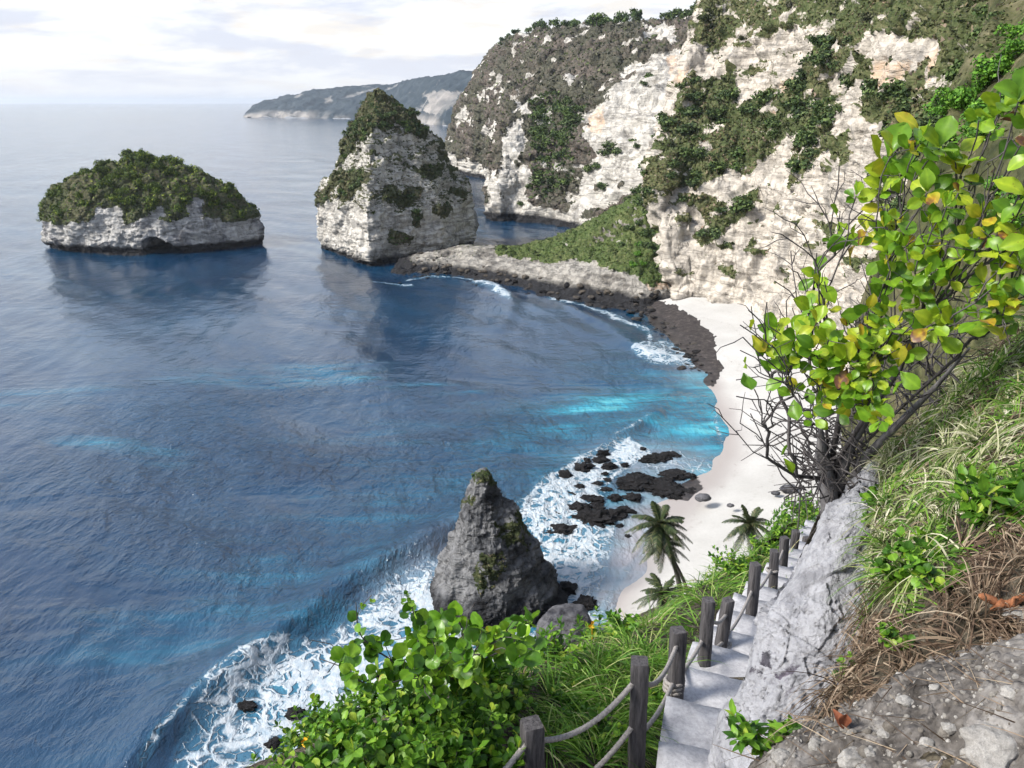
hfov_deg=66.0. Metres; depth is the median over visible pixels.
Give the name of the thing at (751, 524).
palm tree
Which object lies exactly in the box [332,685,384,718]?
leafy plant
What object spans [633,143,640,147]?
headland shrub
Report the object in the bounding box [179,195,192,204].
island tree
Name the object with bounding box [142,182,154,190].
island tree
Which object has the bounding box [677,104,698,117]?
cliff shrub
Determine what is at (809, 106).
cliff shrub
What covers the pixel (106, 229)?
rock island
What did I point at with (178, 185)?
island tree
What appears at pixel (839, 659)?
plant
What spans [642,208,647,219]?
hill shrub
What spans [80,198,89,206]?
island tree
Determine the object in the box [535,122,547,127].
gully shrub
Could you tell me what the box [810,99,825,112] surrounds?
cliff shrub
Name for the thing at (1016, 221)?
hillside bush
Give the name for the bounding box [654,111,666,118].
cliff shrub
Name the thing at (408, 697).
leafy plant
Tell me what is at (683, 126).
cliff shrub
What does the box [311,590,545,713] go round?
round leaved bush
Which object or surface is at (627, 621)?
brow plant
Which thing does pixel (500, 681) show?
brow plant
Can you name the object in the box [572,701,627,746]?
leafy plant
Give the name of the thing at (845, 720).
dead leaf
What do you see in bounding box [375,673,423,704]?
leafy plant
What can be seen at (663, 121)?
cliff shrub
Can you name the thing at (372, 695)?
leafy plant
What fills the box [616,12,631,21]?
skyline tree
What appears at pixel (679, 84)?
cliff shrub
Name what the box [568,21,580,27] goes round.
skyline tree
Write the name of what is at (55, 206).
island tree
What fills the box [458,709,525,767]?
leafy plant
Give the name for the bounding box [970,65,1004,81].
hillside bush
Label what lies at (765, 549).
leafy bush
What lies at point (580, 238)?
hill grass
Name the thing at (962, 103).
hillside bush
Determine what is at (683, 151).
cliff shrub
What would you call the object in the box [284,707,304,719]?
reef rock
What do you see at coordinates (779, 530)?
leafy bush
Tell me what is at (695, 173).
cliff shrub
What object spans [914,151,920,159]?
gully bush
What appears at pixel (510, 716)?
leafy plant
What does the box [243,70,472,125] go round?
distant hills
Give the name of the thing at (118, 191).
island tree
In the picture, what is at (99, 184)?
island tree
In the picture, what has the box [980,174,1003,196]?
hillside bush
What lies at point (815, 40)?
cliff shrub
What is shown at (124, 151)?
island tree
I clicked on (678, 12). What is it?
skyline tree
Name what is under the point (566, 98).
gully shrub
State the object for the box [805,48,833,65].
cliff shrub
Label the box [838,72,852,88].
cliff shrub
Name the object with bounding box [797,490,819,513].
leafy bush
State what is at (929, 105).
hillside bush
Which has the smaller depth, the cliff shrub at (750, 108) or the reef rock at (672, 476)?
the reef rock at (672, 476)
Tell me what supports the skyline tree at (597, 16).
on the headland
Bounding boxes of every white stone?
[770,748,790,766]
[808,737,821,744]
[837,748,862,767]
[864,747,874,757]
[876,729,888,738]
[895,695,913,706]
[919,737,934,748]
[928,683,939,690]
[941,722,956,734]
[959,722,1019,767]
[1000,684,1015,700]
[1002,605,1023,622]
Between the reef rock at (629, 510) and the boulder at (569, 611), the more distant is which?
the reef rock at (629, 510)
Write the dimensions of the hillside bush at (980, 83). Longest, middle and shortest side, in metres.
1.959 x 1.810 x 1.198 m
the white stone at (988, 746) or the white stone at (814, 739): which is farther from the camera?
the white stone at (814, 739)
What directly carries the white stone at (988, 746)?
on the rubble ground at (950, 710)
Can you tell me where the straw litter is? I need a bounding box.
[713,604,1023,767]
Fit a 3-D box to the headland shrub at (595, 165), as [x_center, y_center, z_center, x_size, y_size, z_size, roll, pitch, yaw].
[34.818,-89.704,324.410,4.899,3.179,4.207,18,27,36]
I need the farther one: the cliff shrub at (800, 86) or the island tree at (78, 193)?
the island tree at (78, 193)
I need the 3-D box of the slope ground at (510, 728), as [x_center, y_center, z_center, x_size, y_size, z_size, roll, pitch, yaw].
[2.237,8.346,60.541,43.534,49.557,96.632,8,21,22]
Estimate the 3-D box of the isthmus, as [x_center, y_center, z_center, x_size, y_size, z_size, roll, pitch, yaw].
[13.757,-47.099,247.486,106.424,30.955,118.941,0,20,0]
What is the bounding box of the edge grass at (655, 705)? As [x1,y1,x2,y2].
[611,562,791,753]
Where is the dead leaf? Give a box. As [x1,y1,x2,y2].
[833,709,851,728]
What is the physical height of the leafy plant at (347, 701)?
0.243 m
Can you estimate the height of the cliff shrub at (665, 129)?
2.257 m
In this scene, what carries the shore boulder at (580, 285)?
on the isthmus
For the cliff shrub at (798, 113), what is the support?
on the cliff
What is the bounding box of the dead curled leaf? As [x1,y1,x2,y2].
[978,593,1023,610]
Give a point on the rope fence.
(534, 739)
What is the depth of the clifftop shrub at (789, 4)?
208.96 m
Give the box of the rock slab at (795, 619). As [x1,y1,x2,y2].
[708,462,881,767]
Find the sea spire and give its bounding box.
[429,467,567,631]
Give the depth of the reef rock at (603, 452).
118.50 m
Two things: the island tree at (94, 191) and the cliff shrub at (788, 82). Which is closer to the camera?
the cliff shrub at (788, 82)
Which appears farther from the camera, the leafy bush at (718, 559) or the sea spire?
the sea spire
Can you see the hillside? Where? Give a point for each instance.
(991, 151)
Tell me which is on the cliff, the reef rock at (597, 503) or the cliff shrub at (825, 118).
the cliff shrub at (825, 118)
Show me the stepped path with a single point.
(691, 718)
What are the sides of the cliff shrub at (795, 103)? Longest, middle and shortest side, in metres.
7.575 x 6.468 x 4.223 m
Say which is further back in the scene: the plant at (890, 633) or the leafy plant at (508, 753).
the leafy plant at (508, 753)
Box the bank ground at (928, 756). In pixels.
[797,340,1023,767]
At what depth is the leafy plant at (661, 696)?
6.86 m
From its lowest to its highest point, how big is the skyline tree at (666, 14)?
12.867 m
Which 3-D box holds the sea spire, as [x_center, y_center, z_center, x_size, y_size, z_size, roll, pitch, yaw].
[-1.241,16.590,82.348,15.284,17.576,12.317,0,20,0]
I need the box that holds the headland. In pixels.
[444,15,692,228]
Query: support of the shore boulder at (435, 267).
on the isthmus
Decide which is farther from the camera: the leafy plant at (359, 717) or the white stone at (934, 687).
the leafy plant at (359, 717)
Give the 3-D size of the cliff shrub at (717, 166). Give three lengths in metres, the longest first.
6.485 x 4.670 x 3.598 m
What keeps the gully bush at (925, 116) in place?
on the hillside
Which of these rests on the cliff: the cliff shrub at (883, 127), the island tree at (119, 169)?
the cliff shrub at (883, 127)
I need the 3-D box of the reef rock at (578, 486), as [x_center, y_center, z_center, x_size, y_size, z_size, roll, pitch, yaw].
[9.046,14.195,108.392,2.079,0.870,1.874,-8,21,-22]
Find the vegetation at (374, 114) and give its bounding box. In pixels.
[314,87,470,241]
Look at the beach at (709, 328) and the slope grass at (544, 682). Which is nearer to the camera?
the slope grass at (544, 682)
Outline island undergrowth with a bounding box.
[38,153,259,225]
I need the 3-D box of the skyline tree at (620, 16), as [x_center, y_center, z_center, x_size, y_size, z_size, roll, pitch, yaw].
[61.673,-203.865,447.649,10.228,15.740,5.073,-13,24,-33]
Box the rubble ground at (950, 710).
[748,634,1023,767]
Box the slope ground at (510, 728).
[245,519,804,767]
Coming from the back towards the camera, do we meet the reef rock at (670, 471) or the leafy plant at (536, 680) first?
the reef rock at (670, 471)
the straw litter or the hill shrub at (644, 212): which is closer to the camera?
the straw litter
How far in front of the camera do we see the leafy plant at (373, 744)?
4.50 m
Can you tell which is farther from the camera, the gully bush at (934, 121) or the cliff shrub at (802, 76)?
the cliff shrub at (802, 76)
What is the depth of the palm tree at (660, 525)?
66.05 m
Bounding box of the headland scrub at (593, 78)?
[446,16,688,212]
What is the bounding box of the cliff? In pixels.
[640,0,988,372]
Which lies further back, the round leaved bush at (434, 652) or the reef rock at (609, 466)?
the reef rock at (609, 466)
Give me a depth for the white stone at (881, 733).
2.25 m
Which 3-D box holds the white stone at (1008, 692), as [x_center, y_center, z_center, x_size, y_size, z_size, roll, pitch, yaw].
[1.321,0.817,2.086,0.048,0.034,0.053,-14,24,-34]
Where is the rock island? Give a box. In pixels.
[39,158,264,255]
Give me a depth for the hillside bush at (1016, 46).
49.20 m
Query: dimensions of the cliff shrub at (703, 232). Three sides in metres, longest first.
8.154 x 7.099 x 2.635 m
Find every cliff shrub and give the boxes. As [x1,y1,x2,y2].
[633,196,642,205]
[636,185,657,198]
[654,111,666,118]
[658,114,677,126]
[658,125,671,131]
[663,170,677,178]
[668,157,681,167]
[675,80,687,88]
[676,121,698,133]
[676,193,691,202]
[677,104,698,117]
[678,145,694,158]
[685,179,698,187]
[687,92,701,100]
[688,107,703,114]
[689,75,704,84]
[689,146,707,156]
[689,168,702,176]
[690,134,707,140]
[695,226,719,236]
[697,152,706,158]
[699,109,723,118]
[704,107,722,119]
[708,160,726,172]
[708,228,723,239]
[713,87,740,100]
[714,206,727,212]
[715,116,729,123]
[727,199,754,212]
[728,146,746,158]
[728,192,753,203]
[729,161,745,171]
[737,107,745,114]
[742,102,761,114]
[750,89,779,103]
[762,116,775,127]
[767,128,778,135]
[769,118,781,127]
[777,92,784,98]
[778,98,793,107]
[782,76,804,88]
[784,157,815,172]
[788,79,807,94]
[789,95,808,109]
[789,107,808,121]
[791,68,807,78]
[791,138,802,147]
[793,130,817,143]
[795,128,818,147]
[796,56,809,64]
[802,146,815,159]
[803,118,815,129]
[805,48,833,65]
[805,98,824,114]
[807,32,827,47]
[809,109,835,126]
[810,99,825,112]
[817,43,831,52]
[817,103,841,113]
[821,34,835,47]
[823,95,836,104]
[826,60,838,72]
[832,104,843,111]
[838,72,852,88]
[842,35,857,42]
[859,78,877,98]
[864,76,881,92]
[875,91,888,99]
[878,120,894,139]
[879,77,905,98]
[886,100,912,116]
[891,90,905,99]
[896,86,910,105]
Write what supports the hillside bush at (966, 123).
on the hillside
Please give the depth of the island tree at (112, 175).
273.31 m
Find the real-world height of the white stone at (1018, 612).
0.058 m
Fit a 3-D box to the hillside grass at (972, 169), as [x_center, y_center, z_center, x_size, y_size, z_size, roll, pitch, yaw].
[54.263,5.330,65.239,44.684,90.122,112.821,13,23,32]
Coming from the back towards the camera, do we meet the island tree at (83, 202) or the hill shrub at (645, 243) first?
the island tree at (83, 202)
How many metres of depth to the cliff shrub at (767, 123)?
201.73 m
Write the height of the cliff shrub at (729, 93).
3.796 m
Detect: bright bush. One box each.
[629,261,638,267]
[634,250,641,256]
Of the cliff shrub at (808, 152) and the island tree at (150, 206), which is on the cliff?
the cliff shrub at (808, 152)
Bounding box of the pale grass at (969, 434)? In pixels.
[837,310,1023,630]
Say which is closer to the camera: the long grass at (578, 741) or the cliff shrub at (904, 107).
the long grass at (578, 741)
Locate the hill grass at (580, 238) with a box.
[410,193,661,286]
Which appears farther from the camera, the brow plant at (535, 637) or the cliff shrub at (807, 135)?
the cliff shrub at (807, 135)
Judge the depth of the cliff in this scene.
193.09 m
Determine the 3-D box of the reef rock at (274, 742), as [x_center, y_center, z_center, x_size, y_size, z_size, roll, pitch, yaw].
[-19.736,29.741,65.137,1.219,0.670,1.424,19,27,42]
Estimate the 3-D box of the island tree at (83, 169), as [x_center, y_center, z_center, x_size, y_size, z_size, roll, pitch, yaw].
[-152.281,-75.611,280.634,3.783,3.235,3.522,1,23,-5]
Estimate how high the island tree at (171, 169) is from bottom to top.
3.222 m
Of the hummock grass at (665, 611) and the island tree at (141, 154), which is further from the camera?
the island tree at (141, 154)
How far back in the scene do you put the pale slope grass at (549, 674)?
6.37 m
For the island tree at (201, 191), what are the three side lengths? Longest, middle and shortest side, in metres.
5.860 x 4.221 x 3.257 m
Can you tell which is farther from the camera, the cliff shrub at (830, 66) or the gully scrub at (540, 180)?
the gully scrub at (540, 180)
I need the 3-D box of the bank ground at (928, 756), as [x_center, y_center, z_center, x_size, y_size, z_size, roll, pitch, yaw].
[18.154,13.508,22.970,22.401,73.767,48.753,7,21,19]
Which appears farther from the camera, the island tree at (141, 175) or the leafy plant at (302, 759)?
the island tree at (141, 175)
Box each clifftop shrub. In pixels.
[696,13,714,21]
[784,0,795,8]
[858,12,877,22]
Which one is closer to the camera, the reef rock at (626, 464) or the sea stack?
the reef rock at (626, 464)
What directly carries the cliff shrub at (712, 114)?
on the cliff
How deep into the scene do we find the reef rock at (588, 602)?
82.84 m
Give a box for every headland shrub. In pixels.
[581,164,592,172]
[591,162,600,168]
[596,148,611,156]
[596,182,608,189]
[601,140,616,150]
[611,147,621,155]
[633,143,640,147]
[643,72,652,77]
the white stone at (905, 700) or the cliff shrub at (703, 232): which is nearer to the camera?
the white stone at (905, 700)
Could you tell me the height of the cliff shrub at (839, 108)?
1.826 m
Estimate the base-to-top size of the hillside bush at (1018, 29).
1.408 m
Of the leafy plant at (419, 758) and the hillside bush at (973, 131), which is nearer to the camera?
the leafy plant at (419, 758)
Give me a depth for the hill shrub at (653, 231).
220.04 m
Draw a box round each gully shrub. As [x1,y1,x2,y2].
[527,110,544,120]
[528,98,538,104]
[528,126,536,134]
[530,141,541,149]
[533,128,547,134]
[533,170,542,176]
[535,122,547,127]
[536,92,546,97]
[542,114,549,121]
[546,174,560,184]
[550,131,563,139]
[552,150,565,158]
[558,105,574,114]
[560,117,570,127]
[561,178,570,184]
[562,95,570,102]
[562,110,575,116]
[567,114,580,123]
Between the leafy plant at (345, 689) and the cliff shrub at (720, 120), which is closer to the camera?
the leafy plant at (345, 689)
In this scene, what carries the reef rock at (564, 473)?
in the sea
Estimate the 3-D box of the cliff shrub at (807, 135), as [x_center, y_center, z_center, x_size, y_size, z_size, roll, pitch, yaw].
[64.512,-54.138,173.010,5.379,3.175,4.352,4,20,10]
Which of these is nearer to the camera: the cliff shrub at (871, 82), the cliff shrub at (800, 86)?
the cliff shrub at (871, 82)
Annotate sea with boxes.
[0,103,728,767]
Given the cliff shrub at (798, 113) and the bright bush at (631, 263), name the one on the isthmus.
the bright bush at (631, 263)
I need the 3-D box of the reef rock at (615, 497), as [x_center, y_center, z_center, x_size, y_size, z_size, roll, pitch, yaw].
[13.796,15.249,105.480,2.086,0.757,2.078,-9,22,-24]
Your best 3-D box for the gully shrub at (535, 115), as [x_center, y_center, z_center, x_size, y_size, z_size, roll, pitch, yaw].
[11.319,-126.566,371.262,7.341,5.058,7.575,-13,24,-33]
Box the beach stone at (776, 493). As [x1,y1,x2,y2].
[771,491,779,495]
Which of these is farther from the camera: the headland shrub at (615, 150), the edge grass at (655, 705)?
the headland shrub at (615, 150)
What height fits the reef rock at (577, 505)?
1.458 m
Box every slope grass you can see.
[365,613,660,717]
[382,628,647,767]
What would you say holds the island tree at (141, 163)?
on the rock island
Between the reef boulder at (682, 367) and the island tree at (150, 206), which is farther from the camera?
the island tree at (150, 206)
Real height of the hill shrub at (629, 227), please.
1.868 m
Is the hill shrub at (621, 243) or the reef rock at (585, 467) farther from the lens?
the hill shrub at (621, 243)
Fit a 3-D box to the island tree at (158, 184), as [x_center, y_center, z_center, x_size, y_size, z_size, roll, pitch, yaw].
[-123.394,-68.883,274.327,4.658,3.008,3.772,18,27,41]
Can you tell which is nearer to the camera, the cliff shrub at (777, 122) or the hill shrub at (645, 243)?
the cliff shrub at (777, 122)
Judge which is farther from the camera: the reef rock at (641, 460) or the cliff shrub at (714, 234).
the cliff shrub at (714, 234)
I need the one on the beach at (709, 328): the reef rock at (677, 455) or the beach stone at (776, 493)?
the beach stone at (776, 493)
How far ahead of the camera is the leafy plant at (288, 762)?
4.68 m
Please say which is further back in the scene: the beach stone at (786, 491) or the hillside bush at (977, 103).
the beach stone at (786, 491)
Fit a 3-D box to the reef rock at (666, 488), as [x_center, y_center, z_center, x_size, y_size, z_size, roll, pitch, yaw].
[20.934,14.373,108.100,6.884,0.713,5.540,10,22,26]
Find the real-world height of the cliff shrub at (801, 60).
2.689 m
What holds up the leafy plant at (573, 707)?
on the slope ground at (510, 728)
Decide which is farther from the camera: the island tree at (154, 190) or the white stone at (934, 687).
the island tree at (154, 190)
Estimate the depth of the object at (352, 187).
255.87 m
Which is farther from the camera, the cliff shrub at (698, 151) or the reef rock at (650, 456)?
the cliff shrub at (698, 151)
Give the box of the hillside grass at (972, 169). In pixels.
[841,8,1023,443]
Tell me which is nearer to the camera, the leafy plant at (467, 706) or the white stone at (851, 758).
the white stone at (851, 758)
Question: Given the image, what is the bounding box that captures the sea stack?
[314,89,479,265]
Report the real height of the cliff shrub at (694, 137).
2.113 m
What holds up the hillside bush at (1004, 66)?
on the hillside
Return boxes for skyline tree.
[533,18,546,24]
[539,21,546,27]
[548,17,559,26]
[551,20,561,30]
[560,19,569,27]
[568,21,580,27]
[587,12,605,25]
[601,17,613,23]
[613,10,629,22]
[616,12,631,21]
[629,7,642,20]
[659,10,670,18]
[669,11,676,19]
[671,9,687,17]
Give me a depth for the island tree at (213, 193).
278.79 m
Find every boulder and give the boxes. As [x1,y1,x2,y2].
[432,265,438,270]
[536,603,591,653]
[573,295,580,299]
[576,283,583,287]
[631,317,642,319]
[677,365,685,369]
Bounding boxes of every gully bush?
[887,200,908,211]
[914,111,940,125]
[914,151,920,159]
[924,117,939,126]
[930,91,946,106]
[942,58,964,82]
[942,138,956,148]
[968,24,983,41]
[971,4,987,20]
[985,10,1004,20]
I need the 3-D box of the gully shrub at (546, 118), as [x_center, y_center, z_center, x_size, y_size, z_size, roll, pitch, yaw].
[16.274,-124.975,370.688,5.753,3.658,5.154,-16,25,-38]
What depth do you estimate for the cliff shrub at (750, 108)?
209.94 m
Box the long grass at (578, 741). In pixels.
[506,619,718,767]
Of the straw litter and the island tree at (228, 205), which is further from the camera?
the island tree at (228, 205)
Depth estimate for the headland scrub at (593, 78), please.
395.43 m
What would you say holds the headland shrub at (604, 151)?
on the headland
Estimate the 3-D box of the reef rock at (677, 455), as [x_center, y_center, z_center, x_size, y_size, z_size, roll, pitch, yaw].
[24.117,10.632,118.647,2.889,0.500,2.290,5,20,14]
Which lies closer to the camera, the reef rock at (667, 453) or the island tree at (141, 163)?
the reef rock at (667, 453)
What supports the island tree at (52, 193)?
on the rock island
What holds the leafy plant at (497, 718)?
on the slope ground at (510, 728)
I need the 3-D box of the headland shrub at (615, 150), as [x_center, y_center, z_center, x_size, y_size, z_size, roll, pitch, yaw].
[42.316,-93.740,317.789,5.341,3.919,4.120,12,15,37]
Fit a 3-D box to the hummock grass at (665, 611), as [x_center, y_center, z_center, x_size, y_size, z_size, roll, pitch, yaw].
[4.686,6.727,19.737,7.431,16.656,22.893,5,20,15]
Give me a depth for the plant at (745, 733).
2.54 m
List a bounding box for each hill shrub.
[618,241,626,247]
[623,225,634,230]
[630,186,638,195]
[633,219,642,224]
[637,229,650,237]
[640,241,653,247]
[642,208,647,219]
[642,227,658,236]
[645,241,660,254]
[647,261,659,268]
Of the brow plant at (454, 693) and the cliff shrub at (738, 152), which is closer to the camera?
the brow plant at (454, 693)
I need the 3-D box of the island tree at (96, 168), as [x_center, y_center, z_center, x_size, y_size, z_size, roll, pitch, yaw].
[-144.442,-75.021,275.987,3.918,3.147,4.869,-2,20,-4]
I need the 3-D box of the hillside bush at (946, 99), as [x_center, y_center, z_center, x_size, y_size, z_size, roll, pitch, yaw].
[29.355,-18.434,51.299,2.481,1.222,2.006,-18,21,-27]
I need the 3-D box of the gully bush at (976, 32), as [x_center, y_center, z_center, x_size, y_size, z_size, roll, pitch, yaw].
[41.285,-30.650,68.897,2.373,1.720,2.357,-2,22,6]
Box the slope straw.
[501,549,754,689]
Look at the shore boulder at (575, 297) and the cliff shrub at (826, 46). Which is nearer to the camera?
the cliff shrub at (826, 46)
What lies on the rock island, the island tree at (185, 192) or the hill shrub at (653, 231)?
the island tree at (185, 192)
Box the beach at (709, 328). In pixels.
[597,297,841,629]
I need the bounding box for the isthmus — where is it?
[382,193,670,313]
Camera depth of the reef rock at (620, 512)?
100.55 m
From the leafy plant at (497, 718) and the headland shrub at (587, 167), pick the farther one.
the headland shrub at (587, 167)
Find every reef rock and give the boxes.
[237,700,257,712]
[263,736,281,749]
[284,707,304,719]
[543,523,577,534]
[558,469,572,477]
[560,581,577,595]
[567,501,592,510]
[571,507,621,527]
[572,594,597,610]
[574,462,595,472]
[574,483,584,488]
[579,494,604,502]
[583,457,591,462]
[590,501,604,506]
[591,481,602,484]
[591,505,605,509]
[592,454,610,463]
[596,450,610,455]
[600,487,612,491]
[601,462,617,469]
[607,494,622,501]
[609,508,627,520]
[615,523,623,527]
[616,472,654,490]
[617,505,636,513]
[620,462,628,467]
[622,492,641,502]
[638,457,651,462]
[642,454,657,460]
[643,479,686,498]
[651,452,670,461]
[652,477,662,481]
[657,455,666,459]
[657,468,687,479]
[660,452,674,456]
[661,477,673,482]
[666,451,680,457]
[666,473,679,479]
[682,472,696,478]
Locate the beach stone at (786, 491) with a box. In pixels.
[779,484,794,493]
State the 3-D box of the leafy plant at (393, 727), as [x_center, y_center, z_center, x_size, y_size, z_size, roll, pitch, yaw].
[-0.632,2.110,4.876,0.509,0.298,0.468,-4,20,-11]
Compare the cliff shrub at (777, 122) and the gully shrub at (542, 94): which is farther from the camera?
the gully shrub at (542, 94)
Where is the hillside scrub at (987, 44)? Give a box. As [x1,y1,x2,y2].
[841,0,1023,457]
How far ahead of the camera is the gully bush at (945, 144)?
48.81 m
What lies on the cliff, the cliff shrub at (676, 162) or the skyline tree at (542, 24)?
the cliff shrub at (676, 162)
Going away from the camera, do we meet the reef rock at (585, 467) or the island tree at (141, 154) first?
the reef rock at (585, 467)
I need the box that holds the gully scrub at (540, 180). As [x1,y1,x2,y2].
[528,90,586,196]
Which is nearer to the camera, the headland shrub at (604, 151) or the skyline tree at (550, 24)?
the headland shrub at (604, 151)
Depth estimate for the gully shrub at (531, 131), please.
366.05 m
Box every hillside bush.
[920,100,935,114]
[926,105,950,116]
[930,83,980,109]
[943,92,975,109]
[948,133,961,142]
[951,96,975,107]
[957,113,981,137]
[965,120,1001,143]
[967,97,986,109]
[970,50,1014,77]
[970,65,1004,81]
[974,75,990,90]
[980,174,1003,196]
[987,55,1016,74]
[993,21,1023,41]
[997,37,1023,57]
[1000,187,1023,203]
[1008,214,1023,225]
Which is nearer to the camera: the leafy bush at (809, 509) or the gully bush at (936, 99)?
the leafy bush at (809, 509)
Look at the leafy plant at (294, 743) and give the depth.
6.08 m
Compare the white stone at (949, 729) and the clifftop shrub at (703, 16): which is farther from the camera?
the clifftop shrub at (703, 16)
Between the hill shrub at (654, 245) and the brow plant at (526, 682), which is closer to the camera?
the brow plant at (526, 682)
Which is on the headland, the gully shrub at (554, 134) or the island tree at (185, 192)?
the gully shrub at (554, 134)
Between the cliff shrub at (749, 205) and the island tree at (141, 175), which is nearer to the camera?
the cliff shrub at (749, 205)
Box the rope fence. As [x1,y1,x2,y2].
[503,529,808,767]
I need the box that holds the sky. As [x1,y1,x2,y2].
[0,0,695,102]
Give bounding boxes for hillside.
[841,0,1023,476]
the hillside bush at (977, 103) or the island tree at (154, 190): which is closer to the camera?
the hillside bush at (977, 103)
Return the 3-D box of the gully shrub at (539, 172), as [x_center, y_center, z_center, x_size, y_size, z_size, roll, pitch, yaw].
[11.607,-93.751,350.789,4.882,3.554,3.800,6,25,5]
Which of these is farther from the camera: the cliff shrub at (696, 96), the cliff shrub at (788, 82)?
the cliff shrub at (696, 96)
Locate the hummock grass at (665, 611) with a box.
[571,511,816,672]
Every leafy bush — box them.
[707,54,1023,545]
[708,545,748,569]
[719,545,762,579]
[748,529,778,556]
[764,510,806,538]
[773,501,813,523]
[783,491,818,519]
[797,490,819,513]
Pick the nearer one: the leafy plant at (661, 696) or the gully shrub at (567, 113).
the leafy plant at (661, 696)
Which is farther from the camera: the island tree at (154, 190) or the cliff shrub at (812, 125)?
the island tree at (154, 190)
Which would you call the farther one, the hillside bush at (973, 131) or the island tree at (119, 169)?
the island tree at (119, 169)
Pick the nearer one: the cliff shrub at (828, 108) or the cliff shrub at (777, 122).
the cliff shrub at (828, 108)
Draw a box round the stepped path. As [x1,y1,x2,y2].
[656,517,816,767]
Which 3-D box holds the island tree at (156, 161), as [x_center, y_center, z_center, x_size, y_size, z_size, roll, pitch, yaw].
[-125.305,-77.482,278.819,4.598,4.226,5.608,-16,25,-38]
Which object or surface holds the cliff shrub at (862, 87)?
on the cliff
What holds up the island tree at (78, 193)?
on the rock island
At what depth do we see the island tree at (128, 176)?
272.94 m
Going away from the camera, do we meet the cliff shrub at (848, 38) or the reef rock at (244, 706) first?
the reef rock at (244, 706)
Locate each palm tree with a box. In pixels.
[624,501,691,595]
[632,573,686,610]
[639,535,688,592]
[722,504,769,552]
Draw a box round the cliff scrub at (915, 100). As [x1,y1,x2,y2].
[640,0,988,308]
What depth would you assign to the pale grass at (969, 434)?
3.69 m
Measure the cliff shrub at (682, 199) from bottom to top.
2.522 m
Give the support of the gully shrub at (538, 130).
on the headland
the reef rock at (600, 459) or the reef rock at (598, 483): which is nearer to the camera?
the reef rock at (598, 483)
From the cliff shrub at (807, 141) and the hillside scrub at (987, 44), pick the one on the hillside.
the hillside scrub at (987, 44)
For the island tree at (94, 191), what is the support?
on the rock island
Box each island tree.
[44,189,55,199]
[48,201,60,210]
[51,216,56,225]
[53,208,65,218]
[74,191,83,198]
[80,167,89,171]
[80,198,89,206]
[87,184,98,189]
[90,187,98,194]
[92,166,104,173]
[93,159,105,166]
[96,180,104,188]
[101,177,115,186]
[108,193,124,204]
[111,171,121,178]
[115,167,126,174]
[115,186,130,195]
[118,148,133,156]
[121,173,136,180]
[122,194,136,204]
[124,161,135,169]
[124,169,137,178]
[131,173,144,180]
[136,150,148,158]
[136,161,144,168]
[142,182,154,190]
[144,203,155,211]
[145,194,158,204]
[148,162,161,167]
[151,187,160,194]
[153,160,164,168]
[153,182,161,188]
[163,166,172,175]
[164,166,177,173]
[168,156,184,164]
[172,181,180,189]
[174,203,184,211]
[178,188,190,196]
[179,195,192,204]
[187,165,199,172]
[193,189,204,197]
[207,199,221,207]
[210,189,217,195]
[219,185,236,193]
[223,202,232,208]
[235,192,241,199]
[237,209,244,218]
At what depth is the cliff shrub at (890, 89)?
137.28 m
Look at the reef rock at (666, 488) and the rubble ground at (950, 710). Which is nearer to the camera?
the rubble ground at (950, 710)
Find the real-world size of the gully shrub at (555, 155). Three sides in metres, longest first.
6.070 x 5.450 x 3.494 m
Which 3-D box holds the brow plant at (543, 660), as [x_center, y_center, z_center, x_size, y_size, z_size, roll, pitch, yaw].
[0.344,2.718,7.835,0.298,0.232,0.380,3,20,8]
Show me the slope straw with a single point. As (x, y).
(606, 639)
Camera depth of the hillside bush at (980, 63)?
50.66 m
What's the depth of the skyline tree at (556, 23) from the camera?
451.51 m
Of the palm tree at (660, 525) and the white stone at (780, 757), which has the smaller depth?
the white stone at (780, 757)
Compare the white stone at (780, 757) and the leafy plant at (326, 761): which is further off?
the leafy plant at (326, 761)
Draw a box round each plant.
[247,751,288,767]
[261,730,321,767]
[265,744,292,759]
[272,703,320,748]
[273,728,359,767]
[295,693,332,735]
[305,693,359,741]
[305,718,391,767]
[312,718,391,767]
[317,694,359,723]
[331,703,409,758]
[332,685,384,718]
[341,723,445,767]
[344,707,446,767]
[345,681,399,712]
[359,682,400,718]
[372,696,447,738]
[372,700,460,767]
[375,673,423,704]
[384,682,460,735]
[395,695,483,748]
[410,721,488,767]
[417,677,488,725]
[432,686,512,743]
[434,702,506,767]
[449,675,506,711]
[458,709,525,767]
[477,663,524,713]
[482,702,514,740]
[488,668,538,723]
[501,672,538,693]
[508,635,539,671]
[531,614,589,669]
[540,648,553,663]
[546,678,576,705]
[561,700,583,714]
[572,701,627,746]
[576,606,621,643]
[605,611,639,637]
[648,681,665,705]
[722,698,807,756]
[831,651,855,679]
[859,484,878,505]
[861,512,871,525]
[869,551,911,589]
[875,621,915,650]
[882,526,946,564]
[903,553,973,592]
[947,462,1006,532]
[960,459,1023,517]
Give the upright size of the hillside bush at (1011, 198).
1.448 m
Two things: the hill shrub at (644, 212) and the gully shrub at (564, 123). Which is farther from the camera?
the gully shrub at (564, 123)

